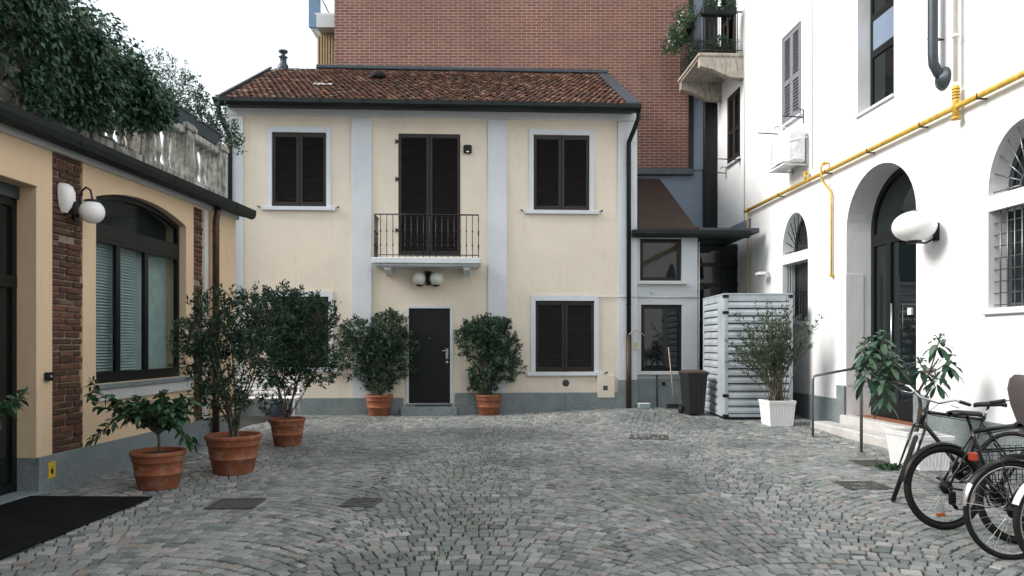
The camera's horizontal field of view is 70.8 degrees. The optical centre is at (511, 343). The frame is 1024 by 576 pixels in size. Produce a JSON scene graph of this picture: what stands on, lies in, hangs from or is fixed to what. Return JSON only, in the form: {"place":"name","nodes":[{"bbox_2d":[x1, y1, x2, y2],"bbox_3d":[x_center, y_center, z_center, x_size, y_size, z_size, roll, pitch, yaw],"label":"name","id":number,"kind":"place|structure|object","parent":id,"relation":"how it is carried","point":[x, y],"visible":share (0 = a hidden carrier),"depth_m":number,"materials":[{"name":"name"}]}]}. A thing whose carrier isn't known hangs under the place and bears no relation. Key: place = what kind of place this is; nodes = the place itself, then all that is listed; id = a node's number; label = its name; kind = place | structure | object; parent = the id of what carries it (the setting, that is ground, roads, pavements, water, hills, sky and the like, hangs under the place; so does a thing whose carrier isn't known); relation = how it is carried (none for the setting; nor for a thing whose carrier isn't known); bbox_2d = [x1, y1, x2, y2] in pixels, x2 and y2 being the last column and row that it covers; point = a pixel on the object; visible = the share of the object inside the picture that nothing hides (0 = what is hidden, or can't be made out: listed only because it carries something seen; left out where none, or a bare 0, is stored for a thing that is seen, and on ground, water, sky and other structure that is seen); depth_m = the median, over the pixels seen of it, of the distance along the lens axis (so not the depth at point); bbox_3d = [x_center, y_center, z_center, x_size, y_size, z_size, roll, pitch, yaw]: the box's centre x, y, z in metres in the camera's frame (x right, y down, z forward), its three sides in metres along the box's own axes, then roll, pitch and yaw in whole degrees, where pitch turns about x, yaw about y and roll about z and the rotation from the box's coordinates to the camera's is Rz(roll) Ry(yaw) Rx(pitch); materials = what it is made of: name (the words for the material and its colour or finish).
{"place":"outdoors","nodes":[
{"label":"outdoors","id":0,"kind":"place"},
{"bbox_2d":[17,0,333,181],"label":"sky","id":1,"kind":"structure","parent":0,"point":[227,43],"materials":[{"name":"white"}]},
{"bbox_2d":[309,0,702,227],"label":"brick apartment building","id":2,"kind":"structure","parent":0,"point":[621,41],"depth_m":19.42,"materials":[{"name":"red brick"}]},
{"bbox_2d":[0,407,1023,575],"bbox_3d":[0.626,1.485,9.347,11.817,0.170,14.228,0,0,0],"label":"stone paving","id":3,"kind":"structure","parent":0,"point":[596,527],"depth_m":6.69,"materials":[{"name":"grey stone"}]},
{"bbox_2d":[0,496,151,558],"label":"door mat","id":4,"kind":"object","parent":3,"relation":"on","point":[27,522],"depth_m":6.31,"materials":[{"name":"black rubber"}]},
{"bbox_2d":[0,387,29,429],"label":"potted lemon tree","id":5,"kind":"object","parent":4,"relation":"on","point":[12,406],"visible":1,"depth_m":6.13,"materials":[{"name":"green plant"}]},
{"bbox_2d":[0,98,255,504],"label":"ochre building","id":6,"kind":"structure","parent":3,"relation":"on","point":[104,300],"depth_m":8.19,"materials":[{"name":"paint"}]},
{"bbox_2d":[0,181,19,495],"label":"entrance door","id":7,"kind":"structure","parent":6,"relation":"in","point":[9,194],"depth_m":7.24,"materials":[{"name":"paint"}]},
{"bbox_2d":[44,372,52,380],"bbox_3d":[-4.810,0.338,7.481,0.055,0.090,0.090,0,0,2],"label":"key switch","id":8,"kind":"object","parent":6,"relation":"attached to","point":[48,376],"visible":1,"depth_m":7.45,"materials":[{"name":"paint"}]},
{"bbox_2d":[48,461,55,478],"bbox_3d":[-4.803,1.315,7.518,0.008,0.170,0.110,0,0,2],"label":"warning sign","id":9,"kind":"object","parent":6,"relation":"attached to","point":[51,469],"visible":1,"depth_m":7.51,"materials":[{"name":"yellow plastic"}]},
{"bbox_2d":[58,182,75,213],"bbox_3d":[-4.768,-1.566,7.752,0.122,0.325,0.200,0,0,2],"label":"wall lamp","id":10,"kind":"object","parent":6,"relation":"attached to","point":[67,198],"visible":1,"depth_m":7.70,"materials":[{"name":"white glass"}]},
{"bbox_2d":[72,186,104,223],"bbox_3d":[-4.652,-1.528,7.898,0.347,0.414,0.256,0,0,2],"label":"wall lamp","id":11,"kind":"object","parent":6,"relation":"attached to","point":[91,211],"visible":0.99,"depth_m":7.84,"materials":[{"name":"glass"}]},
{"bbox_2d":[0,15,228,197],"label":"terrace balustrade","id":12,"kind":"object","parent":6,"relation":"on","point":[182,146],"visible":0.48,"depth_m":10.19,"materials":[{"name":"stone"}]},
{"bbox_2d":[0,0,182,154],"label":"climbing vine","id":13,"kind":"object","parent":12,"relation":"hanging from","point":[118,82],"visible":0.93,"depth_m":7.59,"materials":[{"name":"green plant"}]},
{"bbox_2d":[173,106,196,125],"bbox_3d":[-4.904,-3.317,10.353,0.290,0.215,1.024,0,0,2],"label":"planter box","id":14,"kind":"object","parent":12,"relation":"on","point":[188,116],"visible":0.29,"depth_m":10.55,"materials":[{"name":"grey metal"}]},
{"bbox_2d":[128,45,206,114],"bbox_3d":[-4.946,-3.820,10.357,0.797,0.909,1.800,0,0,2],"label":"terrace shrub","id":15,"kind":"object","parent":14,"relation":"in","point":[173,77],"visible":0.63,"depth_m":10.35,"materials":[{"name":"green plant"}]},
{"bbox_2d":[195,120,220,144],"bbox_3d":[-4.874,-3.317,11.355,0.290,0.215,0.680,0,0,2],"label":"planter box","id":16,"kind":"object","parent":12,"relation":"on","point":[207,132],"visible":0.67,"depth_m":11.26,"materials":[{"name":"grey metal"}]},
{"bbox_2d":[171,70,247,155],"bbox_3d":[-4.905,-3.674,11.687,0.758,0.988,1.775,0,0,2],"label":"terrace shrub","id":17,"kind":"object","parent":16,"relation":"in","point":[211,118],"visible":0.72,"depth_m":11.70,"materials":[{"name":"green plant"}]},
{"bbox_2d":[96,195,178,383],"bbox_3d":[-5.009,-0.720,9.419,0.266,2.700,2.364,0,0,2],"label":"window","id":18,"kind":"structure","parent":6,"relation":"in","point":[133,251],"depth_m":9.50,"materials":[{"name":"glass"}]},
{"bbox_2d":[84,376,201,490],"bbox_3d":[-3.920,0.935,7.719,1.174,1.190,0.650,0,0,21],"label":"potted lemon tree","id":19,"kind":"object","parent":3,"relation":"on","point":[158,468],"visible":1,"depth_m":7.61,"materials":[{"name":"green plant"}]},
{"bbox_2d":[164,281,295,475],"bbox_3d":[-3.324,0.379,8.565,1.479,2.303,0.950,0,0,0],"label":"potted laurel","id":20,"kind":"object","parent":3,"relation":"on","point":[233,451],"visible":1,"depth_m":8.46,"materials":[{"name":"plant"}]},
{"bbox_2d":[205,498,265,509],"bbox_3d":[-2.637,1.533,6.885,0.440,0.030,0.420,0,0,-3],"label":"drain cover","id":21,"kind":"object","parent":3,"relation":"on","point":[236,503],"visible":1,"depth_m":6.86,"materials":[{"name":"metal"}]},
{"bbox_2d":[236,376,301,415],"bbox_3d":[-5.040,1.107,14.762,1.320,0.853,0.616,0,0,-4],"label":"garden bench","id":22,"kind":"object","parent":3,"relation":"on","point":[282,392],"visible":0.37,"depth_m":14.94,"materials":[{"name":"white plastic"}]},
{"bbox_2d":[266,391,282,422],"bbox_3d":[-4.613,1.225,14.051,0.380,0.610,0.259,0,0,0],"label":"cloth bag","id":23,"kind":"object","parent":3,"relation":"on","point":[276,414],"visible":0.38,"depth_m":13.95,"materials":[{"name":"fabric"}]},
{"bbox_2d":[242,279,341,446],"bbox_3d":[-3.332,0.270,10.936,1.557,2.521,1.078,0,0,0],"label":"potted laurel","id":24,"kind":"object","parent":3,"relation":"on","point":[287,429],"visible":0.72,"depth_m":10.81,"materials":[{"name":"plant"}]},
{"bbox_2d":[339,497,382,507],"bbox_3d":[-1.448,1.534,6.931,0.320,0.031,0.360,0,0,6],"label":"drain cover","id":25,"kind":"object","parent":3,"relation":"on","point":[363,502],"visible":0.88,"depth_m":6.91,"materials":[{"name":"metal"}]},
{"bbox_2d":[331,307,420,415],"bbox_3d":[-2.926,0.362,15.472,1.957,2.337,1.001,0,0,0],"label":"potted laurel","id":26,"kind":"object","parent":3,"relation":"on","point":[379,404],"visible":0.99,"depth_m":15.32,"materials":[{"name":"plant"}]},
{"bbox_2d":[213,49,641,415],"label":"cream house","id":27,"kind":"structure","parent":3,"relation":"on","point":[369,192],"depth_m":15.76,"materials":[{"name":"beige paint"}]},
{"bbox_2d":[257,126,339,210],"bbox_3d":[-4.607,-3.795,15.577,1.766,1.811,0.159,0,0,-3],"label":"window","id":28,"kind":"structure","parent":27,"relation":"in","point":[298,164],"depth_m":15.61,"materials":[{"name":"brown paint"}]},
{"bbox_2d":[261,291,337,371],"bbox_3d":[-4.596,-0.277,15.589,1.631,1.742,0.137,0,0,-3],"label":"window","id":29,"kind":"structure","parent":27,"relation":"in","point":[327,294],"depth_m":15.60,"materials":[{"name":"grey paint"}]},
{"bbox_2d":[412,271,442,286],"bbox_3d":[-1.821,-1.403,15.567,0.676,0.345,0.326,0,0,-3],"label":"twin globe lamp","id":30,"kind":"object","parent":27,"relation":"attached to","point":[420,279],"visible":1,"depth_m":15.47,"materials":[{"name":"glass"}]},
{"bbox_2d":[409,308,449,402],"bbox_3d":[-1.802,0.258,15.728,0.896,2.075,0.129,0,0,-3],"label":"door","id":31,"kind":"structure","parent":27,"relation":"in","point":[431,326],"depth_m":15.74,"materials":[{"name":"grey paint"}]},
{"bbox_2d":[414,405,451,406],"bbox_3d":[-1.702,1.332,15.537,0.786,0.018,0.220,0,0,-3],"label":"doormat","id":32,"kind":"object","parent":27,"relation":"on","point":[432,405],"visible":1,"depth_m":15.47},
{"bbox_2d":[464,145,471,153],"bbox_3d":[-0.967,-4.255,15.726,0.180,0.185,0.093,0,0,-3],"label":"alarm box","id":33,"kind":"object","parent":27,"relation":"attached to","point":[467,149],"visible":1,"depth_m":15.69,"materials":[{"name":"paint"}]},
{"bbox_2d":[520,129,602,214],"bbox_3d":[1.093,-3.792,15.857,1.837,1.863,0.159,0,0,-3],"label":"window","id":34,"kind":"structure","parent":27,"relation":"in","point":[561,168],"depth_m":15.89,"materials":[{"name":"brown paint"}]},
{"bbox_2d":[522,295,607,375],"bbox_3d":[1.166,-0.187,15.889,1.903,1.770,0.217,0,0,-3],"label":"window","id":35,"kind":"structure","parent":27,"relation":"in","point":[564,328],"depth_m":15.89,"materials":[{"name":"grey paint"}]},
{"bbox_2d":[635,342,639,348],"bbox_3d":[2.763,0.035,15.883,0.120,0.140,0.007,0,0,-3],"label":"paper notice","id":36,"kind":"object","parent":27,"relation":"attached to","point":[637,345],"visible":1,"depth_m":15.88,"materials":[{"name":"yellow paper"}]},
{"bbox_2d":[453,312,529,415],"bbox_3d":[-0.454,0.409,15.594,1.690,2.242,1.029,0,0,0],"label":"potted laurel","id":37,"kind":"object","parent":3,"relation":"on","point":[488,403],"visible":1,"depth_m":15.42,"materials":[{"name":"plant"}]},
{"bbox_2d":[13,411,998,575],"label":"fallen leaves","id":38,"kind":"object","parent":3,"relation":"on","point":[589,475],"visible":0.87,"depth_m":7.41,"materials":[{"name":"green plant"}]},
{"bbox_2d":[637,403,650,407],"bbox_3d":[2.894,1.353,15.802,0.270,0.115,0.150,0,0,-9],"label":"soap crate","id":39,"kind":"object","parent":3,"relation":"on","point":[643,405],"visible":1,"depth_m":15.74,"materials":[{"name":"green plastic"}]},
{"bbox_2d":[629,434,668,440],"bbox_3d":[2.244,1.531,11.790,0.620,0.030,0.600,0,0,11],"label":"drain cover","id":40,"kind":"object","parent":3,"relation":"on","point":[662,438],"visible":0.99,"depth_m":11.72,"materials":[{"name":"metal"}]},
{"bbox_2d":[666,347,680,408],"bbox_3d":[3.538,0.739,15.810,0.360,1.342,0.212,0,0,-3],"label":"broom","id":41,"kind":"object","parent":3,"relation":"on","point":[672,406],"visible":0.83,"depth_m":15.75,"materials":[{"name":"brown wood"}]},
{"bbox_2d":[678,370,708,413],"bbox_3d":[3.671,0.975,14.598,0.445,0.899,0.619,0,0,-6],"label":"wheelie bin","id":42,"kind":"object","parent":3,"relation":"on","point":[693,384],"visible":1,"depth_m":14.36,"materials":[{"name":"black plastic"}]},
{"bbox_2d":[632,179,758,407],"bbox_3d":[4.178,-1.345,17.542,3.231,6.150,3.570,0,0,-3],"label":"annex","id":43,"kind":"object","parent":3,"relation":"on","point":[685,265],"visible":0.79,"depth_m":16.10,"materials":[{"name":"paint"}]},
{"bbox_2d":[637,305,680,374],"bbox_3d":[3.313,-0.097,16.053,1.166,1.558,0.200,0,0,-3],"label":"window","id":44,"kind":"structure","parent":43,"relation":"in","point":[660,324],"depth_m":16.11,"materials":[{"name":"glass"}]},
{"bbox_2d":[637,239,686,283],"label":"window","id":45,"kind":"structure","parent":43,"relation":"in","point":[660,259],"depth_m":16.11,"materials":[{"name":"glass"}]},
{"bbox_2d":[703,293,792,419],"bbox_3d":[4.737,0.250,14.605,1.334,2.450,1.558,0,0,0],"label":"louvred enclosure","id":46,"kind":"object","parent":3,"relation":"on","point":[733,393],"visible":0.76,"depth_m":13.85,"materials":[{"name":"paint"}]},
{"bbox_2d":[725,297,824,425],"bbox_3d":[4.769,0.309,13.149,1.724,2.351,0.888,0,0,-3],"label":"potted oleander","id":47,"kind":"object","parent":3,"relation":"on","point":[777,408],"visible":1,"depth_m":13.07,"materials":[{"name":"green plant"}]},
{"bbox_2d":[810,366,865,436],"bbox_3d":[5.398,0.942,11.851,0.983,1.211,0.090,0,0,0],"label":"handrail","id":48,"kind":"object","parent":3,"relation":"on","point":[812,396],"visible":0.88,"depth_m":11.84,"materials":[{"name":"metal"}]},
{"bbox_2d":[677,0,1023,473],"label":"white building","id":49,"kind":"structure","parent":3,"relation":"on","point":[851,77],"depth_m":12.10,"materials":[{"name":"paint"}]},
{"bbox_2d":[660,0,698,56],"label":"balcony plant","id":50,"kind":"object","parent":49,"relation":"hanging from","point":[683,35],"visible":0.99,"depth_m":18.07,"materials":[{"name":"green plant"}]},
{"bbox_2d":[684,32,738,65],"bbox_3d":[4.789,-7.271,17.873,0.899,0.687,1.525,0,0,-35],"label":"balcony plant","id":51,"kind":"object","parent":49,"relation":"on","point":[721,39],"visible":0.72,"depth_m":17.55,"materials":[{"name":"green plant"}]},
{"bbox_2d":[700,0,737,17],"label":"planter box","id":52,"kind":"object","parent":49,"relation":"hanging from","point":[725,11],"visible":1,"depth_m":17.33,"materials":[{"name":"black plastic"}]},
{"bbox_2d":[718,153,739,164],"bbox_3d":[5.330,-4.548,17.675,0.553,0.300,0.028,0,0,-1],"label":"clothes bracket","id":53,"kind":"object","parent":49,"relation":"attached to","point":[732,159],"visible":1,"depth_m":17.67,"materials":[{"name":"metal"}]},
{"bbox_2d":[721,0,737,52],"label":"balcony door","id":54,"kind":"structure","parent":49,"relation":"in","point":[732,21],"depth_m":18.20,"materials":[{"name":"grey paint"}]},
{"bbox_2d":[725,87,740,167],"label":"window","id":55,"kind":"structure","parent":49,"relation":"in","point":[734,98],"depth_m":18.11,"materials":[{"name":"brown paint"}]},
{"bbox_2d":[755,272,769,275],"bbox_3d":[5.551,-1.552,15.898,0.282,0.083,0.240,0,0,-3],"label":"floodlight","id":56,"kind":"object","parent":49,"relation":"attached to","point":[760,273],"visible":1,"depth_m":15.81,"materials":[{"name":"white plastic"}]},
{"bbox_2d":[758,126,778,134],"bbox_3d":[5.471,-4.473,15.261,0.503,0.300,0.029,0,0,0],"label":"clothes bracket","id":57,"kind":"object","parent":49,"relation":"attached to","point":[769,133],"visible":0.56,"depth_m":15.25,"materials":[{"name":"metal"}]},
{"bbox_2d":[769,125,807,173],"bbox_3d":[5.512,-3.920,14.407,0.499,0.901,0.930,0,0,-3],"label":"air conditioner","id":58,"kind":"object","parent":49,"relation":"attached to","point":[787,149],"visible":1,"depth_m":14.05,"materials":[{"name":"white plastic"}]},
{"bbox_2d":[779,21,801,129],"bbox_3d":[5.770,-5.515,14.786,0.190,1.950,0.973,0,0,-3],"label":"window","id":59,"kind":"structure","parent":49,"relation":"in","point":[791,42],"depth_m":14.77,"materials":[{"name":"grey paint"}]},
{"bbox_2d":[782,108,803,122],"bbox_3d":[5.560,-4.513,14.239,0.423,0.300,0.030,0,0,0],"label":"clothes bracket","id":60,"kind":"object","parent":49,"relation":"attached to","point":[796,116],"visible":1,"depth_m":14.23,"materials":[{"name":"metal"}]},
{"bbox_2d":[785,214,808,325],"bbox_3d":[5.882,-1.518,14.654,0.360,2.297,1.301,0,0,-3],"label":"window","id":61,"kind":"structure","parent":49,"relation":"in","point":[800,293],"depth_m":14.78,"materials":[{"name":"grey metal"}]},
{"bbox_2d":[855,0,894,118],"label":"window","id":62,"kind":"structure","parent":49,"relation":"in","point":[881,11],"depth_m":11.90,"materials":[{"name":"paint"}]},
{"bbox_2d":[744,0,1023,292],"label":"gas pipe","id":63,"kind":"object","parent":49,"relation":"attached to","point":[956,106],"visible":0.99,"depth_m":10.07,"materials":[{"name":"yellow metal"}]},
{"bbox_2d":[871,167,915,421],"bbox_3d":[6.329,-0.830,11.614,0.129,4.120,2.007,0,0,-3],"label":"entrance door","id":64,"kind":"structure","parent":49,"relation":"in","point":[893,260],"depth_m":11.93,"materials":[{"name":"paint"}]},
{"bbox_2d":[891,209,938,243],"bbox_3d":[5.639,-1.646,10.095,0.568,0.484,0.568,0,0,38],"label":"disc lamp","id":65,"kind":"object","parent":49,"relation":"attached to","point":[914,226],"visible":1,"depth_m":9.92,"materials":[{"name":"glass"}]},
{"bbox_2d":[981,127,1023,314],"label":"window","id":66,"kind":"structure","parent":49,"relation":"in","point":[1015,219],"depth_m":8.93,"materials":[{"name":"grey metal"}]},
{"bbox_2d":[832,481,893,489],"bbox_3d":[3.779,1.533,7.765,0.460,0.030,0.420,0,0,-1],"label":"drain cover","id":67,"kind":"object","parent":3,"relation":"on","point":[850,485],"visible":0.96,"depth_m":7.73,"materials":[{"name":"metal"}]},
{"bbox_2d":[849,460,890,465],"bbox_3d":[4.617,1.533,9.221,0.420,0.030,0.400,0,0,-1],"label":"drain cover","id":68,"kind":"object","parent":3,"relation":"on","point":[866,462],"visible":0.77,"depth_m":9.25,"materials":[{"name":"metal"}]},
{"bbox_2d":[872,462,902,471],"bbox_3d":[4.626,1.499,8.747,0.440,0.165,0.256,0,0,-15],"label":"ground weed","id":69,"kind":"object","parent":3,"relation":"on","point":[894,466],"visible":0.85,"depth_m":8.73,"materials":[{"name":"green plant"}]},
{"bbox_2d":[858,368,935,452],"bbox_3d":[5.420,0.945,10.125,1.104,1.211,0.090,0,0,0],"label":"handrail","id":70,"kind":"object","parent":3,"relation":"on","point":[861,422],"visible":0.6,"depth_m":10.11,"materials":[{"name":"metal"}]},
{"bbox_2d":[851,329,964,465],"bbox_3d":[4.843,0.673,9.015,1.493,1.713,0.829,0,0,-18],"label":"potted loquat","id":71,"kind":"object","parent":3,"relation":"on","point":[897,438],"visible":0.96,"depth_m":8.96,"materials":[{"name":"green plant"}]},
{"bbox_2d":[915,433,954,470],"bbox_3d":[5.099,1.320,8.856,0.453,0.420,0.412,0,0,0],"label":"ribbed planter","id":72,"kind":"object","parent":3,"relation":"on","point":[928,462],"visible":0.5,"depth_m":8.69,"materials":[{"name":"white ceramic"}]},
{"bbox_2d":[891,381,1023,505],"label":"bicycle","id":73,"kind":"object","parent":3,"relation":"on","point":[964,472],"visible":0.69,"depth_m":6.96,"materials":[{"name":"metal"}]},
{"bbox_2d":[901,399,1023,529],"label":"bicycle","id":74,"kind":"object","parent":3,"relation":"on","point":[946,487],"visible":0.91,"depth_m":5.94,"materials":[{"name":"metal"}]},
{"bbox_2d":[960,421,1023,559],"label":"bicycle","id":75,"kind":"object","parent":3,"relation":"on","point":[978,476],"visible":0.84,"depth_m":5.09,"materials":[{"name":"rubber"}]},
{"bbox_2d":[975,453,1023,543],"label":"bicycle","id":76,"kind":"object","parent":3,"relation":"on","point":[982,513],"visible":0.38,"depth_m":5.49,"materials":[{"name":"metal"}]},
{"bbox_2d":[1007,374,1023,435],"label":"child seat","id":77,"kind":"object","parent":76,"relation":"attached to","point":[1015,388],"visible":0.93,"depth_m":5.54,"materials":[{"name":"grey plastic"}]},
{"bbox_2d":[1012,483,1023,553],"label":"bicycle","id":78,"kind":"object","parent":3,"relation":"on","point":[1018,502],"visible":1,"depth_m":4.76,"materials":[{"name":"rubber"}]}
]}

